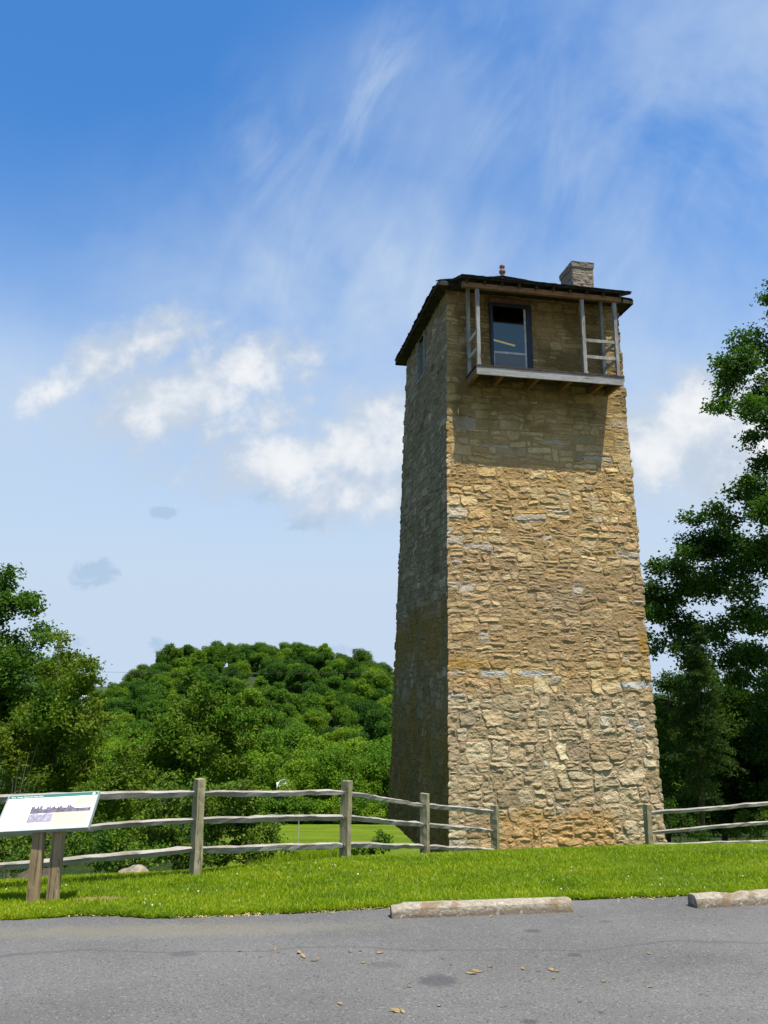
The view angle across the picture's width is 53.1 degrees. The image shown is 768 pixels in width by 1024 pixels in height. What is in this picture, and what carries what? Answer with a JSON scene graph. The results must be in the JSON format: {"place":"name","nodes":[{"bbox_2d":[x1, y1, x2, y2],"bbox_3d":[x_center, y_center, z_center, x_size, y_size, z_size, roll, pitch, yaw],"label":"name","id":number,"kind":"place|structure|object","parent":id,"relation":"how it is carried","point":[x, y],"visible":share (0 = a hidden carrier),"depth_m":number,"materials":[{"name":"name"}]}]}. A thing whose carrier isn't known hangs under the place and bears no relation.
{"place":"outdoors","nodes":[
{"label":"outdoors","id":0,"kind":"place"},
{"bbox_2d":[0,667,727,788],"bbox_3d":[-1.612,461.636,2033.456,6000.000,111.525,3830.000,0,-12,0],"label":"wooded hill","id":1,"kind":"structure","parent":0,"point":[251,678],"depth_m":314.00,"materials":[{"name":"green plant"}]},
{"bbox_2d":[98,686,130,704],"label":"hill tree","id":2,"kind":"object","parent":1,"relation":"on","point":[107,693],"visible":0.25,"depth_m":332.06,"materials":[{"name":"green plant"}]},
{"bbox_2d":[115,699,138,722],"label":"hill tree","id":3,"kind":"object","parent":1,"relation":"on","point":[130,709],"visible":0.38,"depth_m":269.31,"materials":[{"name":"green plant"}]},
{"bbox_2d":[120,719,152,738],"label":"hill tree","id":4,"kind":"object","parent":1,"relation":"on","point":[141,724],"visible":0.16,"depth_m":186.65,"materials":[{"name":"green plant"}]},
{"bbox_2d":[127,680,150,699],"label":"hill tree","id":5,"kind":"object","parent":1,"relation":"on","point":[133,686],"visible":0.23,"depth_m":296.67,"materials":[{"name":"green plant"}]},
{"bbox_2d":[131,681,168,709],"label":"hill tree","id":6,"kind":"object","parent":1,"relation":"on","point":[155,689],"visible":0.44,"depth_m":266.99,"materials":[{"name":"green plant"}]},
{"bbox_2d":[141,698,170,723],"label":"hill tree","id":7,"kind":"object","parent":1,"relation":"on","point":[156,705],"visible":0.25,"depth_m":215.61,"materials":[{"name":"green plant"}]},
{"bbox_2d":[151,662,172,673],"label":"hill tree","id":8,"kind":"object","parent":1,"relation":"on","point":[163,666],"visible":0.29,"depth_m":328.75,"materials":[{"name":"green plant"}]},
{"bbox_2d":[157,675,174,698],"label":"hill tree","id":9,"kind":"object","parent":1,"relation":"on","point":[166,682],"visible":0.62,"depth_m":278.49,"materials":[{"name":"green plant"}]},
{"bbox_2d":[168,646,183,663],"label":"hill tree","id":10,"kind":"object","parent":1,"relation":"on","point":[177,653],"visible":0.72,"depth_m":347.54,"materials":[{"name":"green plant"}]},
{"bbox_2d":[171,666,186,692],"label":"hill tree","id":11,"kind":"object","parent":1,"relation":"on","point":[175,673],"visible":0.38,"depth_m":296.31,"materials":[{"name":"green plant"}]},
{"bbox_2d":[171,656,192,672],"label":"hill tree","id":12,"kind":"object","parent":1,"relation":"on","point":[182,661],"visible":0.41,"depth_m":306.36,"materials":[{"name":"green plant"}]},
{"bbox_2d":[180,665,208,697],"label":"hill tree","id":13,"kind":"object","parent":1,"relation":"on","point":[203,677],"visible":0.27,"depth_m":270.50,"materials":[{"name":"green plant"}]},
{"bbox_2d":[189,650,206,665],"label":"hill tree","id":14,"kind":"object","parent":1,"relation":"on","point":[195,659],"visible":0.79,"depth_m":325.45,"materials":[{"name":"green plant"}]},
{"bbox_2d":[204,670,218,693],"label":"hill tree","id":15,"kind":"object","parent":1,"relation":"on","point":[211,677],"visible":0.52,"depth_m":280.45,"materials":[{"name":"green plant"}]},
{"bbox_2d":[206,645,227,664],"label":"hill tree","id":16,"kind":"object","parent":1,"relation":"on","point":[219,652],"visible":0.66,"depth_m":335.68,"materials":[{"name":"green plant"}]},
{"bbox_2d":[50,640,393,705],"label":"hilltop forest","id":17,"kind":"object","parent":1,"relation":"on","point":[364,657],"visible":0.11,"depth_m":374.29,"materials":[{"name":"green plant"}]},
{"bbox_2d":[212,675,235,696],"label":"hill tree","id":18,"kind":"object","parent":1,"relation":"on","point":[224,682],"visible":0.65,"depth_m":268.43,"materials":[{"name":"green plant"}]},
{"bbox_2d":[222,667,241,679],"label":"hill tree","id":19,"kind":"object","parent":1,"relation":"on","point":[232,672],"visible":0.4,"depth_m":288.32,"materials":[{"name":"green plant"}]},
{"bbox_2d":[224,680,247,695],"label":"hill tree","id":20,"kind":"object","parent":1,"relation":"on","point":[239,686],"visible":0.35,"depth_m":270.90,"materials":[{"name":"green plant"}]},
{"bbox_2d":[235,661,251,678],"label":"hill tree","id":21,"kind":"object","parent":1,"relation":"on","point":[245,668],"visible":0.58,"depth_m":310.12,"materials":[{"name":"green plant"}]},
{"bbox_2d":[234,686,266,711],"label":"hill tree","id":22,"kind":"object","parent":1,"relation":"on","point":[252,696],"visible":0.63,"depth_m":234.51,"materials":[{"name":"green plant"}]},
{"bbox_2d":[249,652,269,670],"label":"hill tree","id":23,"kind":"object","parent":1,"relation":"on","point":[258,656],"visible":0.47,"depth_m":326.85,"materials":[{"name":"green plant"}]},
{"bbox_2d":[251,707,284,737],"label":"hill tree","id":24,"kind":"object","parent":1,"relation":"on","point":[272,710],"visible":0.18,"depth_m":205.89,"materials":[{"name":"green plant"}]},
{"bbox_2d":[263,686,278,710],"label":"hill tree","id":25,"kind":"object","parent":1,"relation":"on","point":[271,692],"visible":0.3,"depth_m":249.87,"materials":[{"name":"green plant"}]},
{"bbox_2d":[256,655,286,685],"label":"hill tree","id":26,"kind":"object","parent":1,"relation":"on","point":[266,661],"visible":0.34,"depth_m":308.65,"materials":[{"name":"green plant"}]},
{"bbox_2d":[266,663,288,687],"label":"hill tree","id":27,"kind":"object","parent":1,"relation":"on","point":[278,672],"visible":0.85,"depth_m":292.54,"materials":[{"name":"green plant"}]},
{"bbox_2d":[269,688,294,712],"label":"hill tree","id":28,"kind":"object","parent":1,"relation":"on","point":[283,696],"visible":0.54,"depth_m":241.12,"materials":[{"name":"green plant"}]},
{"bbox_2d":[270,716,298,737],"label":"hill tree","id":29,"kind":"object","parent":1,"relation":"on","point":[286,722],"visible":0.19,"depth_m":205.26,"materials":[{"name":"green plant"}]},
{"bbox_2d":[278,702,298,719],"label":"hill tree","id":30,"kind":"object","parent":1,"relation":"on","point":[289,710],"visible":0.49,"depth_m":228.89,"materials":[{"name":"green plant"}]},
{"bbox_2d":[285,663,313,695],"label":"hill tree","id":31,"kind":"object","parent":1,"relation":"on","point":[294,679],"visible":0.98,"depth_m":290.03,"materials":[{"name":"green plant"}]},
{"bbox_2d":[292,643,309,664],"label":"hill tree","id":32,"kind":"object","parent":1,"relation":"on","point":[299,649],"visible":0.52,"depth_m":326.87,"materials":[{"name":"green plant"}]},
{"bbox_2d":[291,690,326,713],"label":"hill tree","id":33,"kind":"object","parent":1,"relation":"on","point":[313,700],"visible":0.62,"depth_m":243.22,"materials":[{"name":"green plant"}]},
{"bbox_2d":[299,654,318,666],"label":"hill tree","id":34,"kind":"object","parent":1,"relation":"on","point":[312,660],"visible":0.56,"depth_m":315.41,"materials":[{"name":"green plant"}]},
{"bbox_2d":[301,709,332,735],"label":"hill tree","id":35,"kind":"object","parent":1,"relation":"on","point":[314,717],"visible":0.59,"depth_m":219.90,"materials":[{"name":"green plant"}]},
{"bbox_2d":[307,681,335,707],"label":"hill tree","id":36,"kind":"object","parent":1,"relation":"on","point":[321,689],"visible":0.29,"depth_m":260.13,"materials":[{"name":"green plant"}]},
{"bbox_2d":[314,652,330,672],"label":"hill tree","id":37,"kind":"object","parent":1,"relation":"on","point":[323,657],"visible":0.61,"depth_m":319.68,"materials":[{"name":"green plant"}]},
{"bbox_2d":[315,666,337,684],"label":"hill tree","id":38,"kind":"object","parent":1,"relation":"on","point":[326,671],"visible":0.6,"depth_m":290.07,"materials":[{"name":"green plant"}]},
{"bbox_2d":[321,691,339,725],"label":"hill tree","id":39,"kind":"object","parent":1,"relation":"on","point":[330,701],"visible":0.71,"depth_m":250.06,"materials":[{"name":"green plant"}]},
{"bbox_2d":[319,675,345,697],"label":"hill tree","id":40,"kind":"object","parent":1,"relation":"on","point":[335,682],"visible":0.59,"depth_m":281.72,"materials":[{"name":"green plant"}]},
{"bbox_2d":[330,704,350,726],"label":"hill tree","id":41,"kind":"object","parent":1,"relation":"on","point":[338,712],"visible":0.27,"depth_m":239.46,"materials":[{"name":"green plant"}]},
{"bbox_2d":[321,727,361,748],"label":"hill tree","id":42,"kind":"object","parent":1,"relation":"on","point":[342,731],"visible":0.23,"depth_m":196.36,"materials":[{"name":"green plant"}]},
{"bbox_2d":[338,710,362,728],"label":"hill tree","id":43,"kind":"object","parent":1,"relation":"on","point":[348,719],"visible":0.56,"depth_m":223.12,"materials":[{"name":"green plant"}]},
{"bbox_2d":[341,657,360,679],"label":"hill tree","id":44,"kind":"object","parent":1,"relation":"on","point":[350,664],"visible":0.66,"depth_m":330.75,"materials":[{"name":"green plant"}]},
{"bbox_2d":[343,695,363,709],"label":"hill tree","id":45,"kind":"object","parent":1,"relation":"on","point":[350,701],"visible":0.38,"depth_m":246.05,"materials":[{"name":"green plant"}]},
{"bbox_2d":[346,666,366,680],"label":"hill tree","id":46,"kind":"object","parent":1,"relation":"on","point":[354,676],"visible":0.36,"depth_m":325.82,"materials":[{"name":"green plant"}]},
{"bbox_2d":[351,678,373,699],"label":"hill tree","id":47,"kind":"object","parent":1,"relation":"on","point":[364,687],"visible":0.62,"depth_m":260.73,"materials":[{"name":"green plant"}]},
{"bbox_2d":[356,700,391,729],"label":"hill tree","id":48,"kind":"object","parent":1,"relation":"on","point":[365,708],"visible":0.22,"depth_m":223.78,"materials":[{"name":"green plant"}]},
{"bbox_2d":[360,707,392,742],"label":"hill tree","id":49,"kind":"object","parent":1,"relation":"on","point":[373,717],"visible":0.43,"depth_m":192.48,"materials":[{"name":"green plant"}]},
{"bbox_2d":[370,672,391,699],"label":"hill tree","id":50,"kind":"object","parent":1,"relation":"on","point":[380,680],"visible":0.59,"depth_m":286.29,"materials":[{"name":"green plant"}]},
{"bbox_2d":[372,719,391,742],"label":"hill tree","id":51,"kind":"object","parent":1,"relation":"on","point":[384,729],"visible":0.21,"depth_m":186.90,"materials":[{"name":"green plant"}]},
{"bbox_2d":[0,896,767,1023],"bbox_3d":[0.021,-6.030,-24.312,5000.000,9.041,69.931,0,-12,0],"label":"parking lot","id":52,"kind":"structure","parent":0,"point":[100,970],"depth_m":5.97,"materials":[{"name":"grey asphalt"}]},
{"bbox_2d":[390,897,572,918],"bbox_3d":[1.006,4.085,7.943,1.878,0.134,0.204,1,-18,-5],"label":"parking stop","id":53,"kind":"object","parent":52,"relation":"on","point":[455,908],"visible":1,"depth_m":7.87,"materials":[{"name":"concrete"}]},
{"bbox_2d":[688,889,767,907],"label":"parking stop","id":54,"kind":"object","parent":52,"relation":"on","point":[756,897],"visible":1,"depth_m":8.09,"materials":[{"name":"concrete"}]},
{"bbox_2d":[0,802,767,879],"bbox_3d":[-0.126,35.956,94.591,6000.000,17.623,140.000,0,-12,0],"label":"valley meadow","id":55,"kind":"structure","parent":0,"point":[322,832],"depth_m":62.64,"materials":[{"name":"green plant"}]},
{"bbox_2d":[0,562,81,761],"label":"broadleaf tree","id":56,"kind":"object","parent":55,"relation":"on","point":[18,661],"visible":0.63,"depth_m":29.69,"materials":[{"name":"green plant"}]},
{"bbox_2d":[81,741,117,812],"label":"valley tree","id":57,"kind":"object","parent":55,"relation":"on","point":[102,748],"visible":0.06,"depth_m":125.55,"materials":[{"name":"green plant"}]},
{"bbox_2d":[124,734,152,807],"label":"valley tree","id":58,"kind":"object","parent":55,"relation":"on","point":[139,742],"visible":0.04,"depth_m":116.14,"materials":[{"name":"green plant"}]},
{"bbox_2d":[240,748,282,798],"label":"valley tree","id":59,"kind":"object","parent":55,"relation":"on","point":[261,760],"visible":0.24,"depth_m":114.42,"materials":[{"name":"green plant"}]},
{"bbox_2d":[250,797,281,814],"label":"field bush","id":60,"kind":"object","parent":55,"relation":"on","point":[272,804],"visible":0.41,"depth_m":105.64,"materials":[{"name":"green plant"}]},
{"bbox_2d":[242,725,296,773],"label":"valley tree","id":61,"kind":"object","parent":55,"relation":"on","point":[274,744],"visible":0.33,"depth_m":136.77,"materials":[{"name":"green plant"}]},
{"bbox_2d":[280,796,312,823],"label":"field bush","id":62,"kind":"object","parent":55,"relation":"on","point":[294,805],"visible":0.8,"depth_m":105.79,"materials":[{"name":"green plant"}]},
{"bbox_2d":[280,722,318,756],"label":"valley tree","id":63,"kind":"object","parent":55,"relation":"on","point":[291,735],"visible":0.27,"depth_m":155.10,"materials":[{"name":"green plant"}]},
{"bbox_2d":[223,841,380,866],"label":"tall grass","id":64,"kind":"structure","parent":55,"relation":"on","point":[314,854],"depth_m":15.11,"materials":[{"name":"green plant"}]},
{"bbox_2d":[276,755,331,801],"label":"valley tree","id":65,"kind":"object","parent":55,"relation":"on","point":[305,780],"visible":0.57,"depth_m":110.72,"materials":[{"name":"green plant"}]},
{"bbox_2d":[290,745,319,766],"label":"valley tree","id":66,"kind":"object","parent":55,"relation":"on","point":[298,754],"visible":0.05,"depth_m":129.00,"materials":[{"name":"green plant"}]},
{"bbox_2d":[306,799,326,823],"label":"field bush","id":67,"kind":"object","parent":55,"relation":"on","point":[319,807],"visible":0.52,"depth_m":105.79,"materials":[{"name":"green plant"}]},
{"bbox_2d":[291,733,343,759],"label":"valley tree","id":68,"kind":"object","parent":55,"relation":"on","point":[322,744],"visible":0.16,"depth_m":137.26,"materials":[{"name":"green plant"}]},
{"bbox_2d":[322,795,340,823],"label":"field bush","id":69,"kind":"object","parent":55,"relation":"on","point":[333,804],"visible":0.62,"depth_m":106.04,"materials":[{"name":"green plant"}]},
{"bbox_2d":[311,743,366,800],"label":"valley tree","id":70,"kind":"object","parent":55,"relation":"on","point":[331,760],"visible":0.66,"depth_m":111.01,"materials":[{"name":"green plant"}]},
{"bbox_2d":[339,736,375,758],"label":"valley tree","id":71,"kind":"object","parent":55,"relation":"on","point":[355,746],"visible":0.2,"depth_m":142.30,"materials":[{"name":"green plant"}]},
{"bbox_2d":[352,797,372,823],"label":"field bush","id":72,"kind":"object","parent":55,"relation":"on","point":[359,805],"visible":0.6,"depth_m":106.89,"materials":[{"name":"green plant"}]},
{"bbox_2d":[343,755,382,802],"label":"valley tree","id":73,"kind":"object","parent":55,"relation":"on","point":[370,790],"visible":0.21,"depth_m":113.85,"materials":[{"name":"green plant"}]},
{"bbox_2d":[348,750,390,802],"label":"valley tree","id":74,"kind":"object","parent":55,"relation":"on","point":[375,772],"visible":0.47,"depth_m":116.64,"materials":[{"name":"green plant"}]},
{"bbox_2d":[361,803,387,823],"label":"field bush","id":75,"kind":"object","parent":55,"relation":"on","point":[371,811],"visible":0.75,"depth_m":105.46,"materials":[{"name":"green plant"}]},
{"bbox_2d":[361,737,391,777],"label":"valley tree","id":76,"kind":"object","parent":55,"relation":"on","point":[379,746],"visible":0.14,"depth_m":126.09,"materials":[{"name":"green plant"}]},
{"bbox_2d":[651,668,712,842],"bbox_3d":[12.983,11.236,33.756,3.981,8.616,7.547,-3,-12,13],"label":"shade tree","id":77,"kind":"object","parent":55,"relation":"on","point":[669,686],"visible":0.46,"depth_m":33.05,"materials":[{"name":"green plant"}]},
{"bbox_2d":[640,279,767,708],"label":"oak tree","id":78,"kind":"object","parent":55,"relation":"on","point":[749,558],"visible":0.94,"depth_m":29.78,"materials":[{"name":"green plant"}]},
{"bbox_2d":[677,665,766,840],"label":"shade tree","id":79,"kind":"object","parent":55,"relation":"on","point":[733,712],"visible":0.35,"depth_m":35.69,"materials":[{"name":"green plant"}]},
{"bbox_2d":[706,649,767,831],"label":"shade tree","id":80,"kind":"object","parent":55,"relation":"on","point":[752,739],"visible":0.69,"depth_m":33.64,"materials":[{"name":"green plant"}]},
{"bbox_2d":[721,805,767,839],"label":"sunlit shrub","id":81,"kind":"object","parent":55,"relation":"on","point":[762,815],"visible":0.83,"depth_m":29.00,"materials":[{"name":"green plant"}]},
{"bbox_2d":[0,842,767,919],"bbox_3d":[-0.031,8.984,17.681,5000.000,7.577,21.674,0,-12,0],"label":"lawn","id":82,"kind":"structure","parent":0,"point":[450,880],"depth_m":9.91,"materials":[{"name":"green plant"}]},
{"bbox_2d":[4,744,45,878],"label":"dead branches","id":83,"kind":"object","parent":82,"relation":"on","point":[9,876],"visible":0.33,"depth_m":17.36,"materials":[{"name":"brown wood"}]},
{"bbox_2d":[0,834,74,878],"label":"shrub","id":84,"kind":"object","parent":82,"relation":"on","point":[7,844],"visible":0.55,"depth_m":14.52,"materials":[{"name":"green plant"}]},
{"bbox_2d":[0,791,100,902],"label":"information sign","id":85,"kind":"object","parent":82,"relation":"on","point":[40,816],"visible":1,"depth_m":9.00,"materials":[{"name":"white plastic"}]},
{"bbox_2d":[0,628,119,867],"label":"yellowing tree","id":86,"kind":"object","parent":82,"relation":"on","point":[48,727],"visible":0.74,"depth_m":20.93,"materials":[{"name":"green plant"}]},
{"bbox_2d":[68,739,165,872],"bbox_3d":[-6.388,8.546,18.592,2.639,5.859,3.602,5,-13,-20],"label":"hedgerow shrub","id":87,"kind":"object","parent":82,"relation":"on","point":[113,777],"visible":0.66,"depth_m":18.35,"materials":[{"name":"green plant"}]},
{"bbox_2d":[63,817,171,873],"bbox_3d":[-5.398,7.069,14.836,2.578,2.165,2.120,0,-12,0],"label":"shrub","id":88,"kind":"object","parent":82,"relation":"on","point":[77,838],"visible":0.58,"depth_m":14.95,"materials":[{"name":"green plant"}]},
{"bbox_2d":[118,864,147,872],"bbox_3d":[-3.904,5.674,11.991,0.505,0.308,0.328,0,-12,0],"label":"rock","id":89,"kind":"object","parent":82,"relation":"on","point":[136,868],"visible":0.29,"depth_m":11.95,"materials":[{"name":"stone"}]},
{"bbox_2d":[130,768,236,870],"bbox_3d":[-4.446,7.449,16.771,2.334,3.530,3.323,7,-14,-28],"label":"hedgerow shrub","id":90,"kind":"object","parent":82,"relation":"on","point":[174,834],"visible":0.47,"depth_m":16.40,"materials":[{"name":"green plant"}]},
{"bbox_2d":[108,667,277,838],"bbox_3d":[-6.242,8.982,24.200,5.472,8.019,5.254,0,-12,0],"label":"leafy tree","id":91,"kind":"object","parent":82,"relation":"on","point":[181,733],"visible":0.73,"depth_m":24.30,"materials":[{"name":"green plant"}]},
{"bbox_2d":[0,778,499,875],"bbox_3d":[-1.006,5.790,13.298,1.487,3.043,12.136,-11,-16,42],"label":"split rail fence","id":92,"kind":"object","parent":82,"relation":"on","point":[198,820],"visible":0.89,"depth_m":11.67,"materials":[{"name":"grey wood"}]},
{"bbox_2d":[202,776,301,867],"bbox_3d":[-2.912,6.887,16.398,2.269,2.555,2.181,-7,-14,30],"label":"hedgerow shrub","id":93,"kind":"object","parent":82,"relation":"on","point":[254,831],"visible":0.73,"depth_m":16.20,"materials":[{"name":"green plant"}]},
{"bbox_2d":[351,848,376,855],"bbox_3d":[-0.423,6.628,14.496,0.579,0.723,0.429,0,-12,0],"label":"creeping plant","id":94,"kind":"object","parent":82,"relation":"on","point":[359,851],"visible":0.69,"depth_m":14.48,"materials":[{"name":"green plant"}]},
{"bbox_2d":[64,895,678,920],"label":"dry clippings","id":95,"kind":"object","parent":82,"relation":"on","point":[248,913],"visible":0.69,"depth_m":8.12,"materials":[{"name":"plant"}]},
{"bbox_2d":[369,829,393,853],"bbox_3d":[-0.059,8.858,19.826,0.662,1.303,0.610,0,-12,0],"label":"young sapling","id":96,"kind":"object","parent":82,"relation":"on","point":[380,833],"visible":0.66,"depth_m":19.91,"materials":[{"name":"green plant"}]},
{"bbox_2d":[387,261,667,852],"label":"stone tower","id":97,"kind":"structure","parent":82,"relation":"on","point":[522,699],"depth_m":22.69,"materials":[{"name":"brown stone"}]},
{"bbox_2d":[417,330,425,384],"bbox_3d":[1.402,-5.457,27.210,0.230,1.600,1.140,2,-12,-11],"label":"window","id":98,"kind":"structure","parent":97,"relation":"in","point":[421,354],"depth_m":27.55,"materials":[{"name":"grey glass"}]},
{"bbox_2d":[488,298,533,368],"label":"door","id":99,"kind":"structure","parent":97,"relation":"in","point":[510,321],"depth_m":24.25,"materials":[{"name":"blue paint"}]},
{"bbox_2d":[663,796,711,842],"bbox_3d":[9.845,10.483,24.801,1.731,2.610,2.029,-4,-13,19],"label":"shade shrub","id":100,"kind":"object","parent":82,"relation":"on","point":[703,838],"visible":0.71,"depth_m":25.03,"materials":[{"name":"green plant"}]},
{"bbox_2d":[659,623,747,841],"bbox_3d":[11.259,8.192,26.932,2.646,8.420,3.258,-11,-16,41],"label":"hemlock tree","id":101,"kind":"object","parent":82,"relation":"on","point":[707,739],"visible":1,"depth_m":26.72,"materials":[{"name":"green plant"}]},
{"bbox_2d":[643,802,767,844],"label":"split rail fence","id":102,"kind":"object","parent":82,"relation":"on","point":[648,813],"visible":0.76,"depth_m":17.53,"materials":[{"name":"grey wood"}]},
{"bbox_2d":[0,0,767,692],"label":"sky","id":103,"kind":"structure","parent":0,"point":[226,226],"materials":[{"name":"blue"}]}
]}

